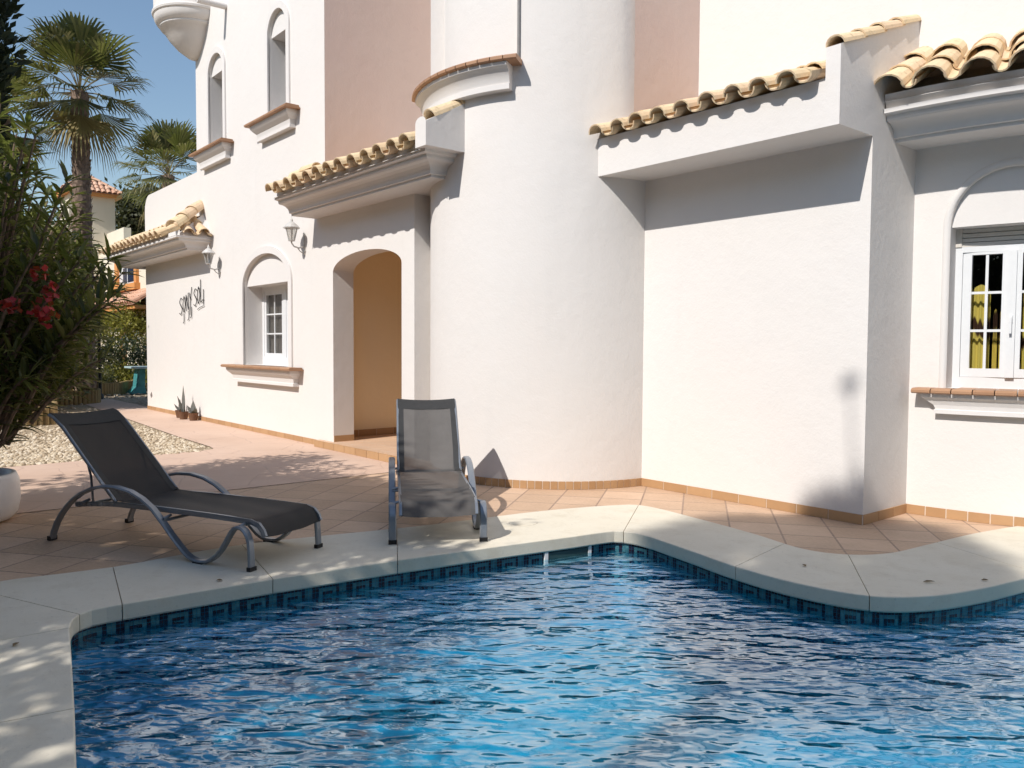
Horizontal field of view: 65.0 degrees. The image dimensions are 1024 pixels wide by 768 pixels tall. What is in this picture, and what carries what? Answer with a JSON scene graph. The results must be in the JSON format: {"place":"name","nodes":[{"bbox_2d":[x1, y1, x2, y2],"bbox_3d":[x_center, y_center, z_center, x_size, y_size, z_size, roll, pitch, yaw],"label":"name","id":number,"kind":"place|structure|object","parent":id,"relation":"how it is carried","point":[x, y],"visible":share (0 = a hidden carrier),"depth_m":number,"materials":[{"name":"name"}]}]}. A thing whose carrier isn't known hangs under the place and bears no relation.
{"place":"outdoors","nodes":[
{"label":"outdoors","id":0,"kind":"place"},
{"bbox_2d":[2,399,396,513],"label":"garden path","id":1,"kind":"structure","parent":0,"point":[235,458],"depth_m":10.04,"materials":[{"name":"beige tile"}]},
{"bbox_2d":[174,401,180,417],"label":"potted plant","id":2,"kind":"object","parent":1,"relation":"on","point":[177,410],"visible":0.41,"depth_m":16.48,"materials":[{"name":"green plant"}]},
{"bbox_2d":[177,387,188,418],"bbox_3d":[-6.615,0.367,16.179,0.210,0.685,0.210,-2,3,-40],"label":"potted plant","id":3,"kind":"object","parent":1,"relation":"on","point":[183,413],"visible":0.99,"depth_m":16.17,"materials":[{"name":"green plant"}]},
{"bbox_2d":[187,401,198,420],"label":"potted plant","id":4,"kind":"object","parent":1,"relation":"on","point":[193,413],"visible":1,"depth_m":15.88,"materials":[{"name":"green plant"}]},
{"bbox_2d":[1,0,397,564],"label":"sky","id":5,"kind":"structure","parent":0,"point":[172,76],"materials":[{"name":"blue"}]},
{"bbox_2d":[16,384,397,557],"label":"ground","id":6,"kind":"structure","parent":0,"point":[142,399],"depth_m":21.64,"materials":[{"name":"stone"}]},
{"bbox_2d":[60,380,132,395],"bbox_3d":[-12.402,0.099,25.035,1.319,0.404,3.816,1,3,13],"label":"log edging","id":7,"kind":"object","parent":6,"relation":"on","point":[120,388],"visible":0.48,"depth_m":24.30,"materials":[{"name":"brown wood"}]},
{"bbox_2d":[56,175,146,383],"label":"cream house","id":8,"kind":"structure","parent":6,"relation":"on","point":[104,196],"depth_m":36.14,"materials":[{"name":"paint"}]},
{"bbox_2d":[114,263,139,291],"bbox_3d":[-15.874,-4.605,32.950,0.218,1.590,3.500,-2,3,-40],"label":"window","id":9,"kind":"structure","parent":8,"relation":"in","point":[132,280],"depth_m":32.65,"materials":[{"name":"orange paint"}]},
{"bbox_2d":[95,337,107,351],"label":"garden shrub","id":10,"kind":"object","parent":6,"relation":"on","point":[104,344],"visible":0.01,"depth_m":26.05,"materials":[{"name":"green plant"}]},
{"bbox_2d":[0,380,211,467],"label":"gravel bed","id":11,"kind":"object","parent":6,"relation":"on","point":[80,408],"visible":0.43,"depth_m":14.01,"materials":[{"name":"beige gravel"}]},
{"bbox_2d":[0,0,33,211],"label":"cypress","id":12,"kind":"object","parent":11,"relation":"on","point":[9,8],"visible":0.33,"depth_m":18.56,"materials":[{"name":"green plant"}]},
{"bbox_2d":[2,53,65,183],"bbox_3d":[-15.271,-4.780,23.928,3.664,10.202,3.823,-2,3,-40],"label":"fan palm","id":13,"kind":"object","parent":11,"relation":"on","point":[38,139],"visible":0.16,"depth_m":24.02,"materials":[{"name":"green plant"}]},
{"bbox_2d":[17,407,55,425],"bbox_3d":[-9.454,0.611,14.572,2.029,0.383,0.303,-1,3,-22],"label":"log edging","id":14,"kind":"object","parent":11,"relation":"on","point":[47,420],"visible":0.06,"depth_m":14.90,"materials":[{"name":"brown wood"}]},
{"bbox_2d":[40,398,57,412],"bbox_3d":[-9.628,0.515,16.601,0.422,0.385,3.677,-1,3,-30],"label":"log edging","id":15,"kind":"object","parent":11,"relation":"on","point":[56,403],"visible":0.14,"depth_m":15.95,"materials":[{"name":"brown wood"}]},
{"bbox_2d":[14,201,122,401],"bbox_3d":[-10.267,-1.735,17.479,3.601,5.066,5.319,-2,3,-40],"label":"garden shrub","id":16,"kind":"object","parent":11,"relation":"on","point":[72,274],"visible":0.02,"depth_m":18.44,"materials":[{"name":"green plant"}]},
{"bbox_2d":[57,388,100,404],"bbox_3d":[-11.277,0.319,20.627,1.443,0.385,2.656,1,3,5],"label":"log edging","id":17,"kind":"object","parent":11,"relation":"on","point":[93,397],"visible":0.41,"depth_m":20.13,"materials":[{"name":"brown wood"}]},
{"bbox_2d":[60,304,101,390],"bbox_3d":[-12.315,-1.115,20.908,3.004,3.234,3.341,-1,3,-23],"label":"garden shrub","id":18,"kind":"object","parent":11,"relation":"on","point":[82,361],"depth_m":21.52,"materials":[{"name":"green plant"}]},
{"bbox_2d":[4,10,159,389],"bbox_3d":[-12.450,-5.089,23.078,4.322,10.930,4.476,-2,3,-40],"label":"fan palm","id":19,"kind":"object","parent":11,"relation":"on","point":[76,43],"visible":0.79,"depth_m":22.69,"materials":[{"name":"green plant"}]},
{"bbox_2d":[92,276,103,398],"bbox_3d":[-11.341,-1.257,22.072,0.490,3.380,0.490,-2,3,-40],"label":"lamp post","id":20,"kind":"object","parent":11,"relation":"on","point":[100,384],"visible":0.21,"depth_m":22.08,"materials":[{"name":"metal"}]},
{"bbox_2d":[96,360,119,382],"bbox_3d":[-13.005,-0.219,24.525,1.780,1.222,2.201,-2,3,-40],"label":"garden shrub","id":21,"kind":"object","parent":11,"relation":"on","point":[107,379],"visible":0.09,"depth_m":24.39,"materials":[{"name":"green plant"}]},
{"bbox_2d":[95,295,146,364],"bbox_3d":[-14.896,-1.667,30.310,4.266,3.450,3.427,-2,3,-40],"label":"garden shrub","id":22,"kind":"object","parent":6,"relation":"on","point":[138,323],"visible":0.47,"depth_m":30.06,"materials":[{"name":"green plant"}]},
{"bbox_2d":[96,327,146,373],"bbox_3d":[-13.759,-0.867,27.841,4.548,2.229,3.070,-1,3,-23],"label":"garden shrub","id":23,"kind":"object","parent":6,"relation":"on","point":[135,357],"visible":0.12,"depth_m":27.66,"materials":[{"name":"green plant"}]},
{"bbox_2d":[97,360,147,389],"bbox_3d":[-12.754,-0.272,26.234,2.735,1.124,1.922,-2,3,-40],"label":"garden shrub","id":24,"kind":"object","parent":6,"relation":"on","point":[123,373],"visible":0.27,"depth_m":26.30,"materials":[{"name":"green plant"}]},
{"bbox_2d":[113,287,138,337],"bbox_3d":[-14.312,-2.079,33.082,3.968,4.017,3.214,-2,3,-40],"label":"garden shrub","id":25,"kind":"object","parent":6,"relation":"on","point":[126,318],"visible":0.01,"depth_m":31.93,"materials":[{"name":"green plant"}]},
{"bbox_2d":[105,177,161,235],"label":"leafy tree","id":26,"kind":"object","parent":6,"relation":"on","point":[126,216],"visible":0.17,"depth_m":53.90,"materials":[{"name":"green plant"}]},
{"bbox_2d":[124,366,146,393],"bbox_3d":[-11.232,-0.149,25.446,1.760,0.824,1.200,-2,3,-40],"label":"garden table","id":27,"kind":"object","parent":6,"relation":"on","point":[138,386],"visible":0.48,"depth_m":24.79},
{"bbox_2d":[107,119,196,227],"bbox_3d":[-15.340,-6.106,36.452,5.356,11.692,5.166,-2,3,-40],"label":"fan palm","id":28,"kind":"object","parent":6,"relation":"on","point":[166,139],"visible":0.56,"depth_m":35.36,"materials":[{"name":"green plant"}]},
{"bbox_2d":[98,0,1023,526],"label":"white villa","id":29,"kind":"object","parent":6,"relation":"on","point":[762,252],"visible":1,"depth_m":8.39,"materials":[{"name":"paint"}]},
{"bbox_2d":[179,280,203,322],"bbox_3d":[-6.468,-1.650,16.201,0.016,0.843,1.464,-2,3,-40],"label":"wall sign","id":30,"kind":"object","parent":29,"relation":"attached to","point":[187,305],"visible":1,"depth_m":16.20,"materials":[{"name":"metal"}]},
{"bbox_2d":[188,46,233,170],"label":"window","id":31,"kind":"structure","parent":29,"relation":"in","point":[214,153],"depth_m":15.08,"materials":[{"name":"paint"}]},
{"bbox_2d":[202,244,220,274],"bbox_3d":[-5.569,-2.314,14.869,0.339,0.576,0.248,-2,3,-40],"label":"wall lantern","id":32,"kind":"object","parent":29,"relation":"attached to","point":[208,250],"depth_m":14.82,"materials":[{"name":"grey paint"}]},
{"bbox_2d":[220,246,303,386],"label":"window","id":33,"kind":"structure","parent":29,"relation":"in","point":[270,280],"depth_m":13.91,"materials":[{"name":"paint"}]},
{"bbox_2d":[244,0,324,142],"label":"window","id":34,"kind":"structure","parent":29,"relation":"in","point":[282,117],"depth_m":12.98,"materials":[{"name":"paint"}]},
{"bbox_2d":[283,216,305,254],"bbox_3d":[-3.289,-2.255,12.147,0.339,0.576,0.248,-2,3,-40],"label":"wall lantern","id":35,"kind":"object","parent":29,"relation":"attached to","point":[291,224],"depth_m":12.11,"materials":[{"name":"grey paint"}]},
{"bbox_2d":[911,157,1023,417],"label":"window","id":36,"kind":"structure","parent":29,"relation":"in","point":[986,347],"depth_m":7.04,"materials":[{"name":"paint"}]},
{"bbox_2d":[0,472,1012,594],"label":"pool deck","id":37,"kind":"structure","parent":0,"point":[93,537],"depth_m":6.79,"materials":[{"name":"tile"}]},
{"bbox_2d":[0,467,20,521],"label":"white planter","id":38,"kind":"object","parent":37,"relation":"on","point":[10,492],"visible":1,"depth_m":6.74,"materials":[{"name":"ceramic"}]},
{"bbox_2d":[0,94,145,448],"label":"oleander","id":39,"kind":"object","parent":38,"relation":"in","point":[30,362],"visible":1,"depth_m":6.67,"materials":[{"name":"green plant"}]},
{"bbox_2d":[47,408,322,571],"bbox_3d":[-2.480,0.722,6.024,2.158,0.968,0.752,2,3,25],"label":"sun lounger","id":40,"kind":"object","parent":37,"relation":"on","point":[123,464],"visible":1,"depth_m":6.07,"materials":[{"name":"black fabric"}]},
{"bbox_2d":[388,398,487,544],"bbox_3d":[-0.708,0.680,7.072,0.752,0.968,2.158,0,3,-9],"label":"sun lounger","id":41,"kind":"object","parent":37,"relation":"on","point":[430,468],"visible":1,"depth_m":7.38,"materials":[{"name":"grey fabric"}]},
{"bbox_2d":[0,505,1023,767],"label":"swimming pool","id":42,"kind":"structure","parent":37,"relation":"in","point":[46,621],"depth_m":5.00,"materials":[{"name":"blue liquid"}]},
{"bbox_2d":[71,550,1023,767],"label":"water","id":43,"kind":"structure","parent":42,"relation":"in","point":[491,623],"depth_m":4.34,"materials":[{"name":"blue liquid"}]}
]}

